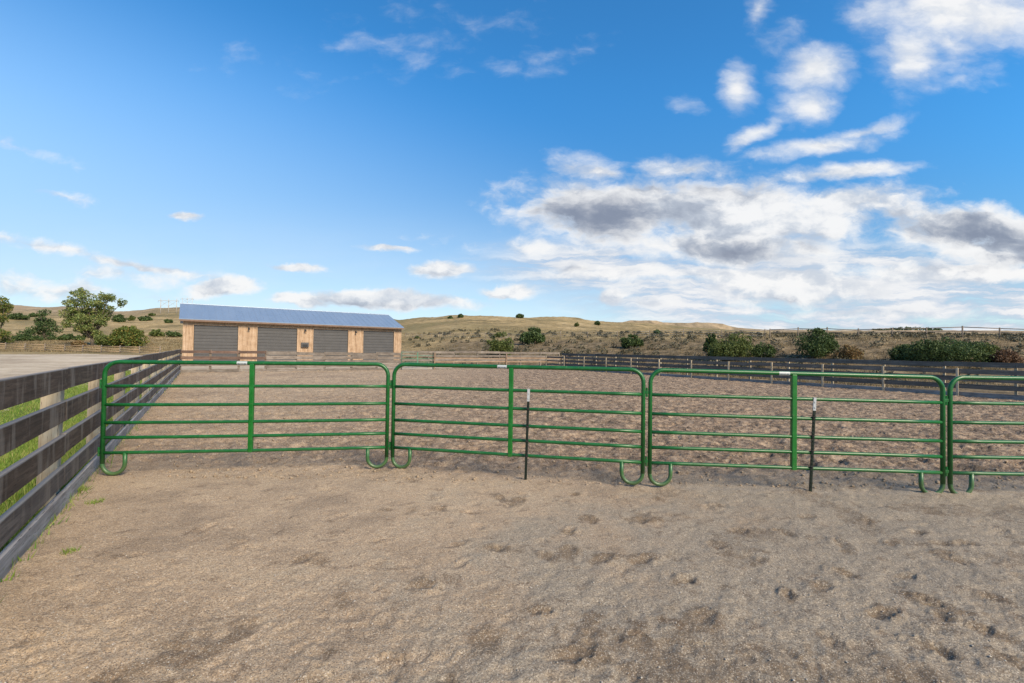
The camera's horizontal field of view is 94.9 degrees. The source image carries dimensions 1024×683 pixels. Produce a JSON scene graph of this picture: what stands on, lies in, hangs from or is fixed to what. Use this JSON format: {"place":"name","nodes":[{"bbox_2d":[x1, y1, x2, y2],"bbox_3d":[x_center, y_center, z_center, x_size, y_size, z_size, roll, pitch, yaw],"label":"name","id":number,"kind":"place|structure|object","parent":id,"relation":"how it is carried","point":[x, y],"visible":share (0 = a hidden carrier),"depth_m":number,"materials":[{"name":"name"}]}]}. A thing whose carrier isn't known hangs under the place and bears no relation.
{"place":"outdoors","nodes":[
{"label":"outdoors","id":0,"kind":"place"},
{"bbox_2d":[0,370,180,601],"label":"grass","id":1,"kind":"structure","parent":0,"point":[13,456],"depth_m":7.62,"materials":[{"name":"green plant"}]},
{"bbox_2d":[0,369,1023,682],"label":"arena sand","id":2,"kind":"structure","parent":0,"point":[238,533],"depth_m":4.18,"materials":[{"name":"beige sand"}]},
{"bbox_2d":[60,544,81,555],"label":"weed","id":3,"kind":"object","parent":2,"relation":"on","point":[67,550],"visible":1,"depth_m":3.96,"materials":[{"name":"green plant"}]},
{"bbox_2d":[78,484,95,490],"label":"weed","id":4,"kind":"object","parent":2,"relation":"on","point":[83,488],"visible":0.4,"depth_m":5.66,"materials":[{"name":"green plant"}]},
{"bbox_2d":[84,497,104,505],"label":"weed","id":5,"kind":"object","parent":2,"relation":"on","point":[95,501],"visible":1,"depth_m":5.22,"materials":[{"name":"green plant"}]},
{"bbox_2d":[97,360,391,475],"bbox_3d":[-3.650,1.052,6.599,3.806,1.553,0.061,1,-1,-10],"label":"corral panel","id":6,"kind":"object","parent":2,"relation":"on","point":[104,386],"visible":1,"depth_m":6.56,"materials":[{"name":"green metal"}]},
{"bbox_2d":[0,468,1023,682],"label":"pebbles","id":7,"kind":"object","parent":2,"relation":"on","point":[513,596],"visible":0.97,"depth_m":3.39,"materials":[{"name":"stone"}]},
{"bbox_2d":[389,363,647,484],"bbox_3d":[-0.009,1.103,6.549,3.661,1.553,0.060,1,-1,12],"label":"corral panel","id":8,"kind":"object","parent":2,"relation":"on","point":[510,408],"visible":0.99,"depth_m":6.52,"materials":[{"name":"green metal"}]},
{"bbox_2d":[524,389,529,479],"bbox_3d":[0.206,1.329,6.461,0.063,1.355,0.087,2,-1,0],"label":"steel post","id":9,"kind":"object","parent":2,"relation":"on","point":[527,426],"visible":1,"depth_m":6.43,"materials":[{"name":"metal"}]},
{"bbox_2d":[117,391,1023,488],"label":"clods","id":10,"kind":"object","parent":2,"relation":"on","point":[656,479],"visible":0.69,"depth_m":6.92,"materials":[{"name":"brown soil"}]},
{"bbox_2d":[645,368,947,492],"bbox_3d":[3.666,1.166,6.099,3.824,1.588,0.060,1,-1,2],"label":"corral panel","id":11,"kind":"object","parent":2,"relation":"on","point":[793,436],"visible":0.98,"depth_m":6.08,"materials":[{"name":"green metal"}]},
{"bbox_2d":[807,397,816,491],"bbox_3d":[3.876,1.388,6.090,0.063,1.330,0.087,3,-1,0],"label":"steel post","id":12,"kind":"object","parent":2,"relation":"on","point":[813,415],"visible":0.98,"depth_m":6.06,"materials":[{"name":"black metal"}]},
{"bbox_2d":[946,375,1023,493],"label":"corral panel","id":13,"kind":"object","parent":2,"relation":"on","point":[950,439],"visible":0.95,"depth_m":6.00,"materials":[{"name":"green metal"}]},
{"bbox_2d":[0,304,1023,394],"bbox_3d":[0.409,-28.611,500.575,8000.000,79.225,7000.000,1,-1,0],"label":"grassland","id":14,"kind":"structure","parent":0,"point":[442,324],"depth_m":108.07,"materials":[{"name":"beige plant"}]},
{"bbox_2d":[0,296,14,342],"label":"tree","id":15,"kind":"object","parent":14,"relation":"on","point":[7,308],"visible":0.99,"depth_m":115.16,"materials":[{"name":"green plant"}]},
{"bbox_2d":[7,313,29,319],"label":"bush","id":16,"kind":"object","parent":14,"relation":"on","point":[17,316],"visible":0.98,"depth_m":324.55,"materials":[{"name":"green plant"}]},
{"bbox_2d":[10,333,43,340],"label":"bush","id":17,"kind":"object","parent":14,"relation":"on","point":[23,337],"visible":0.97,"depth_m":129.17,"materials":[{"name":"green plant"}]},
{"bbox_2d":[28,312,40,316],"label":"bush","id":18,"kind":"object","parent":14,"relation":"on","point":[32,315],"visible":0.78,"depth_m":361.54,"materials":[{"name":"green plant"}]},
{"bbox_2d":[16,309,63,339],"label":"tree","id":19,"kind":"object","parent":14,"relation":"on","point":[42,323],"visible":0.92,"depth_m":134.88,"materials":[{"name":"green plant"}]},
{"bbox_2d":[56,333,85,340],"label":"bush","id":20,"kind":"object","parent":14,"relation":"on","point":[65,337],"visible":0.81,"depth_m":132.32,"materials":[{"name":"green plant"}]},
{"bbox_2d":[70,340,86,346],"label":"bush","id":21,"kind":"object","parent":14,"relation":"on","point":[78,342],"visible":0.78,"depth_m":107.52,"materials":[{"name":"brown plant"}]},
{"bbox_2d":[0,342,160,353],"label":"log rail fence","id":22,"kind":"object","parent":14,"relation":"on","point":[82,348],"visible":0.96,"depth_m":92.66,"materials":[{"name":"brown wood"}]},
{"bbox_2d":[0,349,180,580],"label":"plank fence","id":23,"kind":"object","parent":14,"relation":"on","point":[46,468],"visible":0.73,"depth_m":4.93,"materials":[{"name":"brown wood"}]},
{"bbox_2d":[0,335,182,352],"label":"field grass","id":24,"kind":"structure","parent":14,"relation":"on","point":[15,343],"depth_m":106.72,"materials":[{"name":"beige plant"}]},
{"bbox_2d":[57,287,127,345],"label":"tree","id":25,"kind":"object","parent":14,"relation":"on","point":[87,316],"visible":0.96,"depth_m":110.38,"materials":[{"name":"green plant"}]},
{"bbox_2d":[93,335,111,345],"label":"bush","id":26,"kind":"object","parent":14,"relation":"on","point":[100,340],"visible":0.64,"depth_m":106.88,"materials":[{"name":"green plant"}]},
{"bbox_2d":[111,314,127,321],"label":"bush","id":27,"kind":"object","parent":14,"relation":"on","point":[118,318],"visible":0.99,"depth_m":300.76,"materials":[{"name":"green plant"}]},
{"bbox_2d":[106,325,149,346],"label":"bush","id":28,"kind":"object","parent":14,"relation":"on","point":[126,335],"visible":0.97,"depth_m":104.86,"materials":[{"name":"green plant"}]},
{"bbox_2d":[128,315,135,320],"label":"bush","id":29,"kind":"object","parent":14,"relation":"on","point":[131,317],"visible":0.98,"depth_m":331.43,"materials":[{"name":"green plant"}]},
{"bbox_2d":[137,316,152,320],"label":"bush","id":30,"kind":"object","parent":14,"relation":"on","point":[145,318],"visible":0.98,"depth_m":323.45,"materials":[{"name":"green plant"}]},
{"bbox_2d":[148,329,164,336],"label":"bush","id":31,"kind":"object","parent":14,"relation":"on","point":[157,332],"visible":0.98,"depth_m":155.31,"materials":[{"name":"green plant"}]},
{"bbox_2d":[158,300,178,313],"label":"power pole","id":32,"kind":"object","parent":14,"relation":"on","point":[168,305],"visible":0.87,"depth_m":420.27,"materials":[{"name":"white wood"}]},
{"bbox_2d":[164,319,172,322],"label":"bush","id":33,"kind":"object","parent":14,"relation":"on","point":[168,320],"visible":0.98,"depth_m":291.65,"materials":[{"name":"green plant"}]},
{"bbox_2d":[165,330,182,336],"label":"bush","id":34,"kind":"object","parent":14,"relation":"on","point":[172,334],"visible":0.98,"depth_m":155.77,"materials":[{"name":"green plant"}]},
{"bbox_2d":[179,350,266,372],"bbox_3d":[-19.306,1.562,31.581,5.064,1.995,0.205,1,-1,-33],"label":"plank fence","id":35,"kind":"object","parent":14,"relation":"on","point":[210,357],"visible":0.68,"depth_m":31.37,"materials":[{"name":"brown wood"}]},
{"bbox_2d":[0,354,448,411],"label":"gravel yard","id":36,"kind":"structure","parent":14,"relation":"on","point":[12,365],"depth_m":42.60,"materials":[{"name":"beige gravel"}]},
{"bbox_2d":[179,303,403,360],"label":"barn","id":37,"kind":"structure","parent":36,"relation":"on","point":[222,327],"depth_m":51.20,"materials":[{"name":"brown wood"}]},
{"bbox_2d":[192,324,239,360],"bbox_3d":[-29.639,0.178,47.091,3.965,3.739,0.145,2,-1,-35],"label":"garage door","id":38,"kind":"structure","parent":37,"relation":"in","point":[204,337],"depth_m":47.08,"materials":[{"name":"grey paint"}]},
{"bbox_2d":[256,326,297,360],"bbox_3d":[-25.078,0.299,50.255,4.034,3.739,0.145,2,-1,-35],"label":"garage door","id":39,"kind":"structure","parent":37,"relation":"in","point":[273,338],"depth_m":50.21,"materials":[{"name":"grey paint"}]},
{"bbox_2d":[312,328,348,359],"bbox_3d":[-20.581,0.417,53.373,3.992,3.739,0.145,2,-1,-35],"label":"garage door","id":40,"kind":"structure","parent":37,"relation":"in","point":[331,340],"depth_m":53.37,"materials":[{"name":"grey paint"}]},
{"bbox_2d":[362,330,394,359],"bbox_3d":[-16.037,0.537,56.528,3.940,3.739,0.146,2,-1,-35],"label":"garage door","id":41,"kind":"structure","parent":37,"relation":"in","point":[373,341],"depth_m":56.45,"materials":[{"name":"grey paint"}]},
{"bbox_2d":[264,351,400,371],"bbox_3d":[-13.161,1.751,35.615,9.934,1.960,0.214,1,-1,-33],"label":"plank fence","id":42,"kind":"object","parent":14,"relation":"on","point":[315,357],"visible":0.71,"depth_m":35.09,"materials":[{"name":"brown wood"}]},
{"bbox_2d":[401,352,432,369],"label":"tube gate","id":43,"kind":"structure","parent":42,"relation":"attached to","point":[417,355],"depth_m":38.83,"materials":[{"name":"metal"}]},
{"bbox_2d":[401,351,559,367],"bbox_3d":[-2.361,2.031,47.467,18.326,2.112,0.195,1,-1,-33],"label":"plank fence","id":44,"kind":"object","parent":14,"relation":"on","point":[477,352],"visible":0.78,"depth_m":46.72,"materials":[{"name":"brown wood"}]},
{"bbox_2d":[433,353,566,369],"bbox_3d":[-0.531,2.074,43.723,14.583,1.942,0.178,1,-1,-33],"label":"rail fence","id":45,"kind":"object","parent":14,"relation":"on","point":[506,358],"visible":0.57,"depth_m":42.48,"materials":[{"name":"brown wood"}]},
{"bbox_2d":[487,331,514,354],"bbox_3d":[-1.463,0.430,61.636,3.847,3.605,3.995,1,-1,0],"label":"bush","id":46,"kind":"object","parent":14,"relation":"on","point":[498,345],"visible":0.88,"depth_m":60.94,"materials":[{"name":"green plant"}]},
{"bbox_2d":[518,327,545,343],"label":"bush","id":47,"kind":"object","parent":14,"relation":"on","point":[533,335],"visible":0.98,"depth_m":73.30,"materials":[{"name":"green plant"}]},
{"bbox_2d":[405,329,765,338],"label":"wire fence","id":48,"kind":"object","parent":14,"relation":"on","point":[587,333],"visible":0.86,"depth_m":76.67,"materials":[{"name":"brown wood"}]},
{"bbox_2d":[619,334,643,347],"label":"bush","id":49,"kind":"object","parent":14,"relation":"on","point":[629,341],"visible":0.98,"depth_m":59.69,"materials":[{"name":"green plant"}]},
{"bbox_2d":[702,333,717,355],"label":"bush","id":50,"kind":"object","parent":14,"relation":"on","point":[711,340],"visible":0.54,"depth_m":47.16,"materials":[{"name":"green plant"}]},
{"bbox_2d":[404,328,1023,384],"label":"sagebrush","id":51,"kind":"object","parent":14,"relation":"on","point":[922,334],"visible":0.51,"depth_m":57.91,"materials":[{"name":"green plant"}]},
{"bbox_2d":[707,332,755,356],"bbox_3d":[21.572,0.489,45.734,4.926,2.798,4.207,1,-1,17],"label":"bush","id":52,"kind":"object","parent":14,"relation":"on","point":[733,348],"visible":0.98,"depth_m":44.95,"materials":[{"name":"green plant"}]},
{"bbox_2d":[751,342,776,357],"bbox_3d":[23.526,0.883,44.153,2.481,1.840,2.149,1,-1,0],"label":"bush","id":53,"kind":"object","parent":14,"relation":"on","point":[759,350],"visible":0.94,"depth_m":43.78,"materials":[{"name":"green plant"}]},
{"bbox_2d":[546,356,1023,400],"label":"plank fence","id":54,"kind":"object","parent":14,"relation":"on","point":[957,386],"visible":0.67,"depth_m":25.24,"materials":[{"name":"wood"}]},
{"bbox_2d":[562,353,1023,394],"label":"plank fence","id":55,"kind":"object","parent":14,"relation":"on","point":[944,364],"visible":0.59,"depth_m":27.06,"materials":[{"name":"weathered dark wood"},{"name":"pale wood"}]},
{"bbox_2d":[795,327,840,357],"bbox_3d":[27.218,0.177,41.619,3.739,2.929,3.075,1,-1,0],"label":"bush","id":56,"kind":"object","parent":14,"relation":"on","point":[819,345],"visible":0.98,"depth_m":41.33,"materials":[{"name":"green plant"}]},
{"bbox_2d":[832,344,864,359],"bbox_3d":[28.518,1.004,39.964,2.383,1.609,2.222,0,-1,41],"label":"bush","id":57,"kind":"object","parent":14,"relation":"on","point":[848,351],"visible":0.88,"depth_m":39.51,"materials":[{"name":"brown plant"}]},
{"bbox_2d":[769,326,1023,338],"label":"rail fence","id":58,"kind":"object","parent":14,"relation":"on","point":[858,329],"visible":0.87,"depth_m":52.64,"materials":[{"name":"grey wood"}]},
{"bbox_2d":[886,344,919,360],"bbox_3d":[31.998,0.946,38.195,2.630,1.555,2.268,1,-1,0],"label":"bush","id":59,"kind":"object","parent":14,"relation":"on","point":[895,353],"visible":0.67,"depth_m":38.01,"materials":[{"name":"green plant"}]},
{"bbox_2d":[901,336,993,361],"bbox_3d":[33.755,0.693,36.232,5.696,2.133,4.870,1,-1,-30],"label":"bush","id":60,"kind":"object","parent":14,"relation":"on","point":[943,350],"visible":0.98,"depth_m":35.44,"materials":[{"name":"green plant"}]},
{"bbox_2d":[975,342,1000,360],"bbox_3d":[36.244,0.833,35.780,1.806,1.622,1.790,0,-1,41],"label":"bush","id":61,"kind":"object","parent":14,"relation":"on","point":[994,348],"visible":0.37,"depth_m":35.55,"materials":[{"name":"green plant"}]},
{"bbox_2d":[989,348,1023,362],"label":"bush","id":62,"kind":"object","parent":14,"relation":"on","point":[1009,355],"visible":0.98,"depth_m":34.22,"materials":[{"name":"brown plant"}]},
{"bbox_2d":[0,0,1023,330],"label":"sky","id":63,"kind":"structure","parent":0,"point":[752,164],"materials":[{"name":"blue"}]},
{"bbox_2d":[620,320,1021,331],"bbox_3d":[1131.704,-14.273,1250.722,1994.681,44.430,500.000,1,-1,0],"label":"hills","id":64,"kind":"structure","parent":0,"point":[710,325],"depth_m":1097.64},
{"bbox_2d":[876,327,942,330],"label":"wood","id":65,"kind":"object","parent":64,"relation":"on","point":[911,329],"visible":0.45,"depth_m":1136.72,"materials":[{"name":"green wood"}]}
]}

